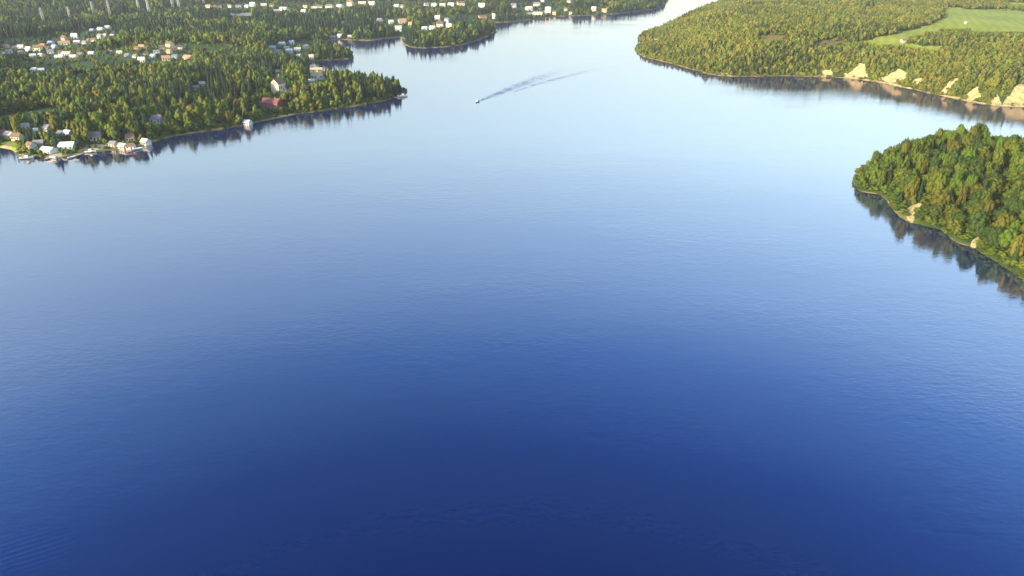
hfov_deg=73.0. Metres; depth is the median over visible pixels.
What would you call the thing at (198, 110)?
broadleaf tree
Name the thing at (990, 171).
broadleaf tree
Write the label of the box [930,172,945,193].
broadleaf tree
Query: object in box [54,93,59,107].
broadleaf tree
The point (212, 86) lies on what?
conifer tree
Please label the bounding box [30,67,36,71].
barn
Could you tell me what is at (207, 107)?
broadleaf tree
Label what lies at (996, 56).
broadleaf woods
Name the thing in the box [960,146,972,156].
broadleaf tree
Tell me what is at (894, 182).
broadleaf tree
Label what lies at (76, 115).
broadleaf tree
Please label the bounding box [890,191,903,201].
broadleaf tree
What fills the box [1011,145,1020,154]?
broadleaf tree
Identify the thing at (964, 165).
broadleaf tree
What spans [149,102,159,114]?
broadleaf tree
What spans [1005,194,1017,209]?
broadleaf tree
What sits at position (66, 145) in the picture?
boathouse
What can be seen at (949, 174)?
broadleaf tree
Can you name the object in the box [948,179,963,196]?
broadleaf tree
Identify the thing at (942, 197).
broadleaf tree
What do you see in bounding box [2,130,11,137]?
house
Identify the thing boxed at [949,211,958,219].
broadleaf tree
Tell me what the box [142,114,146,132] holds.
conifer tree
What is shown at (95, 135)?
house
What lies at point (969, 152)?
broadleaf tree
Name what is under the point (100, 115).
broadleaf tree
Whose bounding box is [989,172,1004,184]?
broadleaf tree
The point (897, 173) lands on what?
broadleaf tree
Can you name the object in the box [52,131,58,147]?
conifer tree
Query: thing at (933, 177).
broadleaf tree
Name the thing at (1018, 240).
broadleaf tree
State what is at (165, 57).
house
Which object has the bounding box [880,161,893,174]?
broadleaf tree
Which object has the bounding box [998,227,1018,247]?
broadleaf tree
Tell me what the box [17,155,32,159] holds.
moored boat
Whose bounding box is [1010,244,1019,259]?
conifer tree
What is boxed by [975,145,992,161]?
broadleaf tree
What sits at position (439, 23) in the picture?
house
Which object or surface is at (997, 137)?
broadleaf tree
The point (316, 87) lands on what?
broadleaf tree
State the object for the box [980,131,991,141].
broadleaf tree
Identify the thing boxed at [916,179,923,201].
conifer tree
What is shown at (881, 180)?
broadleaf tree
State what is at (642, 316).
lake water
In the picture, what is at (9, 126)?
conifer tree
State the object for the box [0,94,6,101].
broadleaf tree
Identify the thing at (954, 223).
broadleaf tree
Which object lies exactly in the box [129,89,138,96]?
broadleaf tree
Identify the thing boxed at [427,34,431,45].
conifer tree
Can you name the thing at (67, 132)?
shed
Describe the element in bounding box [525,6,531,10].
house
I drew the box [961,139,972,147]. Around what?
broadleaf tree
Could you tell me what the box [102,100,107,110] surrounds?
conifer tree
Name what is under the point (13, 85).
conifer tree
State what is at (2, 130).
house
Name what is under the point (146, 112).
broadleaf tree
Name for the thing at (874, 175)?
broadleaf tree
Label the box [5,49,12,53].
house
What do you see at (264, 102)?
villa
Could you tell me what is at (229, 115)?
broadleaf tree
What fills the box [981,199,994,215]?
broadleaf tree
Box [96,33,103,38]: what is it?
house
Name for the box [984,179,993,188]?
broadleaf tree
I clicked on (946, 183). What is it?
broadleaf tree
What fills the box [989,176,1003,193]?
broadleaf tree
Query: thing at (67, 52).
house
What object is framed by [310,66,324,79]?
villa
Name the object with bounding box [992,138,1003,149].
broadleaf tree
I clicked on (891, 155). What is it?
broadleaf tree
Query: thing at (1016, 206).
broadleaf tree
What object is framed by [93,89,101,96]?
broadleaf tree
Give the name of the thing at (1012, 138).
broadleaf tree
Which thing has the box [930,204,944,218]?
broadleaf tree
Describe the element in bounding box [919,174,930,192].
broadleaf tree
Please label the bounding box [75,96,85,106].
broadleaf tree
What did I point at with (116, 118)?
broadleaf tree
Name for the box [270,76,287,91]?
villa
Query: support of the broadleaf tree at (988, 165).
on the hills
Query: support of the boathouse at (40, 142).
in the lake water
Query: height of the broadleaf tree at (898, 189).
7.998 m
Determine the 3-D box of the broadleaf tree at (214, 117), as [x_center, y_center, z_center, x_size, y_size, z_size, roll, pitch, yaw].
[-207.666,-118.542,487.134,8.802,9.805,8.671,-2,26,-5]
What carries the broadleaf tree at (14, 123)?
on the hills
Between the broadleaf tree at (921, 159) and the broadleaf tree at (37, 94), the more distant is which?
the broadleaf tree at (37, 94)
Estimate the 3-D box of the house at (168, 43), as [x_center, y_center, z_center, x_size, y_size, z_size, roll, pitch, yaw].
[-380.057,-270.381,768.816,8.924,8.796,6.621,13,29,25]
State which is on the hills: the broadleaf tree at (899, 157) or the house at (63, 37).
the broadleaf tree at (899, 157)
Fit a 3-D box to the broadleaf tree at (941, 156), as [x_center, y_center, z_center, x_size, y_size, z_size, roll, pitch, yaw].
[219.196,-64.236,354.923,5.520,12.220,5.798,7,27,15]
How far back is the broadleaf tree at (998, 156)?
335.66 m
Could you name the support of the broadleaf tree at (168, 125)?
on the hills
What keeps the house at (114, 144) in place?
on the hills
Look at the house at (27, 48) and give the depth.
750.47 m
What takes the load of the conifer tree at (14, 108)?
on the hills
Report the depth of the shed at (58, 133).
451.30 m
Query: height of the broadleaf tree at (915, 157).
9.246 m
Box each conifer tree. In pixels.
[7,118,12,131]
[10,96,18,112]
[11,78,15,89]
[25,129,31,140]
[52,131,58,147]
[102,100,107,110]
[109,103,113,115]
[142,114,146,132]
[167,90,170,104]
[172,83,177,100]
[175,77,180,93]
[179,81,184,97]
[203,70,206,83]
[211,80,216,96]
[235,81,239,96]
[248,79,252,96]
[255,74,259,93]
[260,74,264,87]
[325,93,329,106]
[360,88,364,100]
[364,73,366,88]
[386,78,390,93]
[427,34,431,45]
[886,172,891,186]
[905,154,910,168]
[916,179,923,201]
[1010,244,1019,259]
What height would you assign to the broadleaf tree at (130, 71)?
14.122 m
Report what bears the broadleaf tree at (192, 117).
on the hills
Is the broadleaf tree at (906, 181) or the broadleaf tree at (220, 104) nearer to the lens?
the broadleaf tree at (906, 181)
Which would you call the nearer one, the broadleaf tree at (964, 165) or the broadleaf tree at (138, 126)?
the broadleaf tree at (964, 165)
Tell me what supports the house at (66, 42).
on the village
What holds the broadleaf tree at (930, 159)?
on the hills
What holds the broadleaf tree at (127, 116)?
on the hills
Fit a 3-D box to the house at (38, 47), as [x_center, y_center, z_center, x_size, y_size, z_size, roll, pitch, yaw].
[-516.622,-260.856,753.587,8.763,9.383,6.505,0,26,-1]
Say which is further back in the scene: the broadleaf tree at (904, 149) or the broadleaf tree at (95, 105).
the broadleaf tree at (95, 105)
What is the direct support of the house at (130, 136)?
on the hills
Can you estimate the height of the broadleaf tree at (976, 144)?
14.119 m
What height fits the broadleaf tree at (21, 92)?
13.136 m
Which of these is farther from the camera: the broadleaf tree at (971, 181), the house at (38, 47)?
the house at (38, 47)
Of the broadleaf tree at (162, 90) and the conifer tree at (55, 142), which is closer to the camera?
the conifer tree at (55, 142)
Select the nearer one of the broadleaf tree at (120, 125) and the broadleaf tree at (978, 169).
the broadleaf tree at (978, 169)
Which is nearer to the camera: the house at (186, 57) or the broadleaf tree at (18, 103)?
the broadleaf tree at (18, 103)
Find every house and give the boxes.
[0,128,7,136]
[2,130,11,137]
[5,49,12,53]
[20,123,29,129]
[25,46,32,51]
[32,44,42,51]
[41,124,49,131]
[46,49,54,53]
[60,35,67,40]
[61,50,71,55]
[63,40,69,44]
[70,33,78,38]
[89,130,102,141]
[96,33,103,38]
[107,141,118,147]
[125,132,135,141]
[137,57,145,62]
[149,113,163,123]
[161,54,169,60]
[165,40,174,46]
[182,54,192,59]
[347,0,353,5]
[398,18,406,23]
[436,21,442,26]
[457,1,464,5]
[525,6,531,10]
[545,7,550,12]
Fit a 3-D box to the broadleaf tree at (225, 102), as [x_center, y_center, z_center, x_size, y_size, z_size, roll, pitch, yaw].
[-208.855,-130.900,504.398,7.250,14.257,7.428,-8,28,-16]
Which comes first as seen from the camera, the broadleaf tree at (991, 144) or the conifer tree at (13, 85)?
the broadleaf tree at (991, 144)
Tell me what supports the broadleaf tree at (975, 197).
on the hills
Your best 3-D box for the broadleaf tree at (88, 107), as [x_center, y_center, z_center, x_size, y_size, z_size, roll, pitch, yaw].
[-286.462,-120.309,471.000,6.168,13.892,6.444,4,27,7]
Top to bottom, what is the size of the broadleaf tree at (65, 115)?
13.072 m
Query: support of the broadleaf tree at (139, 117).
on the hills
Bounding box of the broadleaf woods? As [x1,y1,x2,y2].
[0,0,1023,280]
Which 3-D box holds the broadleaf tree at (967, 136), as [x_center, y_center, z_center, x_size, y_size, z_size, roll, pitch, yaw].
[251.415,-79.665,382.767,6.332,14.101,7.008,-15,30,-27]
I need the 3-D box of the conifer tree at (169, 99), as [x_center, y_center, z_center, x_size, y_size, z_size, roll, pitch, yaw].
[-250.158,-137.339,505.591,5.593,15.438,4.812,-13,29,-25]
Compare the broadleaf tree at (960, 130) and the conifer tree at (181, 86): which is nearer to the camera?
the broadleaf tree at (960, 130)
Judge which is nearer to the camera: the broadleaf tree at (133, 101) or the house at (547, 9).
the broadleaf tree at (133, 101)
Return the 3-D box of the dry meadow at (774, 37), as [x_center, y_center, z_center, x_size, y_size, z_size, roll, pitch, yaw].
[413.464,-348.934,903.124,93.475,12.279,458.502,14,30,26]
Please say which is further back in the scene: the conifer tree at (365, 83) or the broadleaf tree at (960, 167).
the conifer tree at (365, 83)
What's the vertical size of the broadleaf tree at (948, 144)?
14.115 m
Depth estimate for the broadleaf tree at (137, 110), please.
475.23 m
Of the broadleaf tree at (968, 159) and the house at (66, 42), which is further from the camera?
the house at (66, 42)
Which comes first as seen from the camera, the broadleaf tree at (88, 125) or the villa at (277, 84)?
the broadleaf tree at (88, 125)
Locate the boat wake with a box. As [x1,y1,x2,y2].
[480,59,637,100]
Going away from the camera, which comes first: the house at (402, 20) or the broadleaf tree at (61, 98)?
the broadleaf tree at (61, 98)
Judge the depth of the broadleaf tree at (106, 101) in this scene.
483.12 m
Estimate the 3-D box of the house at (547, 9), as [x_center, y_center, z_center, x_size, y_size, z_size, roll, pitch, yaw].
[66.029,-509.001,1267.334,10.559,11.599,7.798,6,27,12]
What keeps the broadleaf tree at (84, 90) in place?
on the hills
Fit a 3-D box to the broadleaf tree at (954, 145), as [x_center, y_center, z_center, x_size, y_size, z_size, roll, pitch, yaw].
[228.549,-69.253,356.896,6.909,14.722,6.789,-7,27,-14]
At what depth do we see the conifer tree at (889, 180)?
357.65 m
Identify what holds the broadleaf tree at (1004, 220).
on the hills
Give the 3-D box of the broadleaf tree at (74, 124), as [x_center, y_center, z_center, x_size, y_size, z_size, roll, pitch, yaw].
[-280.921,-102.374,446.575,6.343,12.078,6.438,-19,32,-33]
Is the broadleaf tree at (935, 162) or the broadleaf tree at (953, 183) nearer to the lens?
the broadleaf tree at (953, 183)
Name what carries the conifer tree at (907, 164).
on the hills
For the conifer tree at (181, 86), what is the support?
on the hills
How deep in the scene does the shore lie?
558.13 m
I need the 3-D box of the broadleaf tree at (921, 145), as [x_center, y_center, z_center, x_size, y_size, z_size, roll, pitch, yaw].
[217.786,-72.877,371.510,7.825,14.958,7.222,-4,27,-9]
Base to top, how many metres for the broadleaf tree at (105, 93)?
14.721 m
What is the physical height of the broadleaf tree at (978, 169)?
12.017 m
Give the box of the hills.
[0,0,1023,275]
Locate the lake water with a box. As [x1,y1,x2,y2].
[0,0,1023,575]
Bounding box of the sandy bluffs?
[0,63,1023,247]
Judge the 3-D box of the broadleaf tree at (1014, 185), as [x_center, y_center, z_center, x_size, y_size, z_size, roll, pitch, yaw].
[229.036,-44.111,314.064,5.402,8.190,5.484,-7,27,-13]
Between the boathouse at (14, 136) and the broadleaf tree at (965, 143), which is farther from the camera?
the boathouse at (14, 136)
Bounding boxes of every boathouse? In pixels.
[9,132,24,140]
[25,141,37,148]
[32,139,44,146]
[40,146,58,154]
[57,141,76,149]
[117,142,125,149]
[125,143,135,149]
[139,138,151,145]
[242,119,251,125]
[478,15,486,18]
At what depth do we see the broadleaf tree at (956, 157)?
347.55 m
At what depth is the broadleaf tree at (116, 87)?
526.39 m
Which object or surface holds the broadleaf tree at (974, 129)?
on the hills
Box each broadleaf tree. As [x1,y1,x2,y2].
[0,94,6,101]
[2,80,11,88]
[7,90,13,97]
[10,116,20,132]
[12,98,23,109]
[18,90,26,96]
[27,83,35,90]
[31,89,42,99]
[42,81,49,92]
[48,114,59,130]
[50,75,59,84]
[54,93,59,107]
[55,115,62,129]
[57,93,65,103]
[58,103,64,116]
[59,110,71,120]
[63,106,73,116]
[70,120,79,134]
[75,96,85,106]
[75,112,82,121]
[79,117,92,130]
[80,87,88,95]
[85,102,93,112]
[90,112,103,121]
[90,114,101,130]
[92,101,102,111]
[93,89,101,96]
[99,97,112,108]
[102,89,112,97]
[104,123,113,138]
[109,113,120,124]
[111,104,119,113]
[113,83,120,91]
[117,98,127,108]
[117,121,126,133]
[122,112,131,122]
[126,67,135,75]
[126,120,135,136]
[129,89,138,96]
[130,96,141,107]
[134,107,142,115]
[134,120,142,137]
[136,113,141,120]
[138,90,145,104]
[139,104,151,120]
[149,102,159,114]
[159,86,166,95]
[163,120,175,129]
[182,110,195,121]
[186,104,193,110]
[193,105,202,119]
[202,103,211,114]
[211,113,222,123]
[217,101,223,111]
[221,98,228,106]
[224,110,234,122]
[233,99,240,108]
[302,92,310,105]
[311,83,320,93]
[373,82,381,94]
[862,166,868,175]
[863,161,872,169]
[869,167,880,181]
[873,153,883,168]
[877,170,885,187]
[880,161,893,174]
[881,146,896,163]
[885,169,892,182]
[888,179,899,187]
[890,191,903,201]
[892,187,903,197]
[893,151,904,167]
[893,167,911,179]
[897,140,912,148]
[898,172,910,187]
[900,141,909,161]
[901,173,921,194]
[902,174,919,204]
[908,140,918,163]
[909,139,924,153]
[911,152,921,164]
[912,152,927,175]
[919,156,928,174]
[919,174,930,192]
[923,140,930,152]
[925,169,942,192]
[926,134,938,144]
[927,148,941,157]
[927,156,939,170]
[927,156,941,174]
[929,188,953,207]
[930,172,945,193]
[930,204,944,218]
[933,175,949,188]
[934,128,943,134]
[935,137,945,148]
[938,152,945,162]
[939,166,954,174]
[940,153,951,165]
[940,171,952,179]
[942,129,950,139]
[943,203,957,216]
[945,139,955,153]
[946,186,953,194]
[946,218,962,229]
[947,131,956,140]
[947,140,962,153]
[947,191,954,204]
[948,149,963,167]
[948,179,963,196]
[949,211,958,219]
[950,168,963,188]
[952,165,966,177]
[953,163,967,170]
[954,124,967,140]
[954,211,970,225]
[956,185,967,207]
[959,155,973,165]
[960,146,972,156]
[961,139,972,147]
[962,132,972,139]
[963,170,971,180]
[963,172,977,193]
[964,148,975,157]
[966,182,983,196]
[966,190,982,207]
[968,124,980,136]
[968,153,984,166]
[968,163,984,178]
[968,210,988,235]
[970,140,987,153]
[971,203,984,213]
[972,131,982,141]
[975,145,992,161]
[976,121,985,129]
[977,174,991,183]
[979,187,992,203]
[979,210,991,225]
[980,124,988,132]
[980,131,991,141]
[980,224,992,236]
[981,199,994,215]
[983,160,992,174]
[983,225,1005,246]
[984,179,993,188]
[985,169,995,175]
[986,139,995,152]
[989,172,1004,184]
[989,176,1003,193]
[990,207,1017,219]
[990,211,1015,229]
[992,135,1005,140]
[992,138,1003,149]
[992,146,1005,159]
[992,150,1005,167]
[992,162,1000,173]
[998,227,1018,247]
[1003,151,1013,163]
[1004,140,1020,151]
[1005,168,1019,182]
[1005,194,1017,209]
[1008,135,1017,141]
[1008,154,1023,171]
[1008,199,1023,216]
[1008,235,1023,257]
[1010,183,1021,192]
[1010,186,1023,195]
[1010,219,1020,233]
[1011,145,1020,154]
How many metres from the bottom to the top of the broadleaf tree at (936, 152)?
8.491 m
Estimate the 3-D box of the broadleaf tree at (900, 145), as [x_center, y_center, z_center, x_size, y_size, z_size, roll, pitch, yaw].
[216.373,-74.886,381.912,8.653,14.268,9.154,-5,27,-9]
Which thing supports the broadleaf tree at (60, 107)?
on the hills
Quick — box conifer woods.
[0,0,1023,208]
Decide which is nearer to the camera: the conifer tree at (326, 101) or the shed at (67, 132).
the shed at (67, 132)
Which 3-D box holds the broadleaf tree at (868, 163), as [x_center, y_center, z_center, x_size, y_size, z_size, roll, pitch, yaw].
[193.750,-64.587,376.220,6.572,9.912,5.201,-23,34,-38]
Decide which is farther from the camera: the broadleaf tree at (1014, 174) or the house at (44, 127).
the house at (44, 127)
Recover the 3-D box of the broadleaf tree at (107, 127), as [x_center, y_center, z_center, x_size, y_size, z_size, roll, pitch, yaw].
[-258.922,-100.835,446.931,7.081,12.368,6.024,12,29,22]
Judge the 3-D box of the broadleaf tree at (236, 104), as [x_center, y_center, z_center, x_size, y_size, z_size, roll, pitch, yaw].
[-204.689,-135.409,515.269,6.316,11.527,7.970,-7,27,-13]
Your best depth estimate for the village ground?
674.82 m
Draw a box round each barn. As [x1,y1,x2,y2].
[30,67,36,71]
[54,55,64,57]
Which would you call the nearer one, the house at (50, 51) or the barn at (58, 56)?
the barn at (58, 56)
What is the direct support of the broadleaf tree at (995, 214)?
on the hills
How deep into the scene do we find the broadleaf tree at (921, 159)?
352.58 m
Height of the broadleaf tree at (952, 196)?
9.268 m
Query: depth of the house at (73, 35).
825.18 m
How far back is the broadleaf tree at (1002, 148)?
344.46 m
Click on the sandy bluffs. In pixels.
(1016, 97)
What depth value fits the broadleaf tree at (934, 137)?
383.85 m
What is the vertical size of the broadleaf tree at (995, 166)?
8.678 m
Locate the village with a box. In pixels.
[0,0,610,63]
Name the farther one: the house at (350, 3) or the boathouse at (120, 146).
the house at (350, 3)
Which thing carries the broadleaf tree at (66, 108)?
on the hills
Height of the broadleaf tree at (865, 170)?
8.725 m
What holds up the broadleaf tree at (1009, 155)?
on the hills
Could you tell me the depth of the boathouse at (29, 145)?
431.39 m
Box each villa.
[259,97,283,108]
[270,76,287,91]
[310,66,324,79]
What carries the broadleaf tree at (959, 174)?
on the hills
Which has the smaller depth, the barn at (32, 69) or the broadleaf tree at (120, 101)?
the broadleaf tree at (120, 101)
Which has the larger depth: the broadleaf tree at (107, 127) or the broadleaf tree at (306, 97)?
the broadleaf tree at (306, 97)
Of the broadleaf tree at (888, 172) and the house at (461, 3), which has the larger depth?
the house at (461, 3)
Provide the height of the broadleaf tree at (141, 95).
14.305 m
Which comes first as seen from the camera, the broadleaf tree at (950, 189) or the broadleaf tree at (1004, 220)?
the broadleaf tree at (1004, 220)
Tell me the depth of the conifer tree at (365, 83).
584.08 m
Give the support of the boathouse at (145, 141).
in the lake water
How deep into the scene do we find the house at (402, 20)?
1033.77 m
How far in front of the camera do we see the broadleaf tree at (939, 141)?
381.02 m
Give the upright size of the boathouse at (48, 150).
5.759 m
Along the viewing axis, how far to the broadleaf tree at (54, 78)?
553.83 m
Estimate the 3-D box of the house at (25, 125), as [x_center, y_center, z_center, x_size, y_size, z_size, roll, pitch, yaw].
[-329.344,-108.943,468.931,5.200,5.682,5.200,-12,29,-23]
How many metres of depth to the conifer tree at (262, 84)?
555.50 m
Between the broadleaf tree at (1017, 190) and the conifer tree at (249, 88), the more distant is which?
the conifer tree at (249, 88)
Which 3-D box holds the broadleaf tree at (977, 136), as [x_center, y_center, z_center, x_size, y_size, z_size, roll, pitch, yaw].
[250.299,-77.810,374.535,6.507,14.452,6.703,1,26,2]
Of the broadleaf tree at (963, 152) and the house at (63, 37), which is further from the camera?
the house at (63, 37)
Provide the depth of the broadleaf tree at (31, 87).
529.37 m
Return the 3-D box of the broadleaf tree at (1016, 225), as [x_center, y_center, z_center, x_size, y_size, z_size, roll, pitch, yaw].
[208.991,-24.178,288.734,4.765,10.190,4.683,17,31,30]
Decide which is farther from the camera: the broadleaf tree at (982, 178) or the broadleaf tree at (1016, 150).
the broadleaf tree at (1016, 150)
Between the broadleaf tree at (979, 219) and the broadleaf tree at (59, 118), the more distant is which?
the broadleaf tree at (59, 118)
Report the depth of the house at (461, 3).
1286.14 m
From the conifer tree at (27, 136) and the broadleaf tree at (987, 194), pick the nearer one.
the broadleaf tree at (987, 194)
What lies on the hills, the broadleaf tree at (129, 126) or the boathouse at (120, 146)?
the broadleaf tree at (129, 126)
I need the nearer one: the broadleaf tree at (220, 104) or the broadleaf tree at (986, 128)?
the broadleaf tree at (986, 128)
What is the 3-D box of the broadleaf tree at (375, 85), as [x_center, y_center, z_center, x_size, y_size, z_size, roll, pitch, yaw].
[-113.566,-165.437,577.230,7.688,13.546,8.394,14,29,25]
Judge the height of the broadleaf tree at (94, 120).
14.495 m
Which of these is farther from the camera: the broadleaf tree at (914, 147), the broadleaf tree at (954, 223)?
the broadleaf tree at (914, 147)
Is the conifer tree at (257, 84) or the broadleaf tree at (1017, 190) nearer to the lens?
the broadleaf tree at (1017, 190)
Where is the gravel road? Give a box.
[96,10,546,147]
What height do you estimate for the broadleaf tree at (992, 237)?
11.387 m
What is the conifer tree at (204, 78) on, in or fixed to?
on the hills
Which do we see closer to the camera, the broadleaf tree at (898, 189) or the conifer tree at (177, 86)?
the broadleaf tree at (898, 189)
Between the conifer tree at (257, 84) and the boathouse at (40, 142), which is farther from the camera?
the conifer tree at (257, 84)
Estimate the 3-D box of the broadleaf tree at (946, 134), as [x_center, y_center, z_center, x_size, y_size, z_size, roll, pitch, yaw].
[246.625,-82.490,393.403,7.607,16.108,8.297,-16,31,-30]
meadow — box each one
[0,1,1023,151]
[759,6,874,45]
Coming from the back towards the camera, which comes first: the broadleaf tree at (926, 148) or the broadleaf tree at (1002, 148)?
the broadleaf tree at (926, 148)
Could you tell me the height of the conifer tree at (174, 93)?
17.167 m
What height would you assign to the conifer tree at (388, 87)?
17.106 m
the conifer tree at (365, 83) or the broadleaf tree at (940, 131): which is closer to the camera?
the broadleaf tree at (940, 131)
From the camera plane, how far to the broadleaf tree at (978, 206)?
307.76 m
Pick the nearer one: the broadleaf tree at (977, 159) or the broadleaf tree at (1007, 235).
the broadleaf tree at (1007, 235)
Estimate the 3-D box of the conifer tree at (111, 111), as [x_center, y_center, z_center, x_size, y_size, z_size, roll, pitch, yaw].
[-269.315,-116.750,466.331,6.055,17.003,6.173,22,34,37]
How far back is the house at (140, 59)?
662.50 m
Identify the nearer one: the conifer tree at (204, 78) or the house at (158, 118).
the house at (158, 118)
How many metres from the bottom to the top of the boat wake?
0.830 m
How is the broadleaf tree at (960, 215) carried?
on the hills
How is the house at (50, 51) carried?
on the village
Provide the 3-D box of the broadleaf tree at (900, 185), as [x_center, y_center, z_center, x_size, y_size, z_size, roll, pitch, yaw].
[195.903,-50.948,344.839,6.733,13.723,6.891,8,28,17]
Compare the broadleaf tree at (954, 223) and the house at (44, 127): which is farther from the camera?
the house at (44, 127)
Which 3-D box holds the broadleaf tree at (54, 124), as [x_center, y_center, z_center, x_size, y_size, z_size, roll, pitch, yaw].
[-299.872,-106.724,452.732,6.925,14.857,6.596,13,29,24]
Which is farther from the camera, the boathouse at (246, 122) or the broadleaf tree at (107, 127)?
the boathouse at (246, 122)
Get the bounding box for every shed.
[55,130,62,136]
[62,130,72,135]
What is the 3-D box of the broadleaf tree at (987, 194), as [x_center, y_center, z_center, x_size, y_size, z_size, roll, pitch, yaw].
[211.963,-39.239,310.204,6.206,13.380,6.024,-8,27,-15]
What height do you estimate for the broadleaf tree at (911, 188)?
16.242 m
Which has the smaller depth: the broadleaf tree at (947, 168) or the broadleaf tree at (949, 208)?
the broadleaf tree at (949, 208)
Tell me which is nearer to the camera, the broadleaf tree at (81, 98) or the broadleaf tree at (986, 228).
the broadleaf tree at (986, 228)
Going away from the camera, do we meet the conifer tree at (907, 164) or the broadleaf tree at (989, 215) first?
the broadleaf tree at (989, 215)
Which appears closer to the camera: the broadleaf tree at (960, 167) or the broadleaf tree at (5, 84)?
the broadleaf tree at (960, 167)
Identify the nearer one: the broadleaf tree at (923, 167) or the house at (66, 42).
the broadleaf tree at (923, 167)
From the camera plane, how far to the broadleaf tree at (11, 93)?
495.24 m
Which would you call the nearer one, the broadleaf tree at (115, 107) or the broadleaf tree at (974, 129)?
the broadleaf tree at (974, 129)
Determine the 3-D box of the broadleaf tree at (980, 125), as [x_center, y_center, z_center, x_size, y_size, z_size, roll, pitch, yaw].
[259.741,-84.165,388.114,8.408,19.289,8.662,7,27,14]
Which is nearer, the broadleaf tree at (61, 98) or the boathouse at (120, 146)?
the boathouse at (120, 146)
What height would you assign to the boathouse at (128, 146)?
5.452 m
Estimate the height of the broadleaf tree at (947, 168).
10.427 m
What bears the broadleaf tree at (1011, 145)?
on the hills
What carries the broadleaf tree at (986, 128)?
on the hills
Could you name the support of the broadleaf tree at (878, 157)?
on the hills
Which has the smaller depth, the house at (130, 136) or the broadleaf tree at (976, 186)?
the broadleaf tree at (976, 186)
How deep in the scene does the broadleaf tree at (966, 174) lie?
328.24 m
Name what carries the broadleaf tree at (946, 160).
on the hills
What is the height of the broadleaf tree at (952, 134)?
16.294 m
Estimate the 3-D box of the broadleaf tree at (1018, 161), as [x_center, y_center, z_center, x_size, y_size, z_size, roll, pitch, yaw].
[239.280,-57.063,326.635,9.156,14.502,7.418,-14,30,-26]
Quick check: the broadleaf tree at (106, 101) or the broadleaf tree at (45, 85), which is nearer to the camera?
the broadleaf tree at (106, 101)
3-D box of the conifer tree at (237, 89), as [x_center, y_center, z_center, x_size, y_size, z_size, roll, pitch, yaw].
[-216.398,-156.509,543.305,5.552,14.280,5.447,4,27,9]
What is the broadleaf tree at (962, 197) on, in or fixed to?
on the hills
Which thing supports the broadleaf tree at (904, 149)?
on the hills
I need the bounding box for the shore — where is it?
[0,1,1014,245]
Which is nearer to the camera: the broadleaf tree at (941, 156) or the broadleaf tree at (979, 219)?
the broadleaf tree at (979, 219)
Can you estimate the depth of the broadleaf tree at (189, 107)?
491.78 m
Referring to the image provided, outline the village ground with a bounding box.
[0,4,242,120]
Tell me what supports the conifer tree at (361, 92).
on the hills

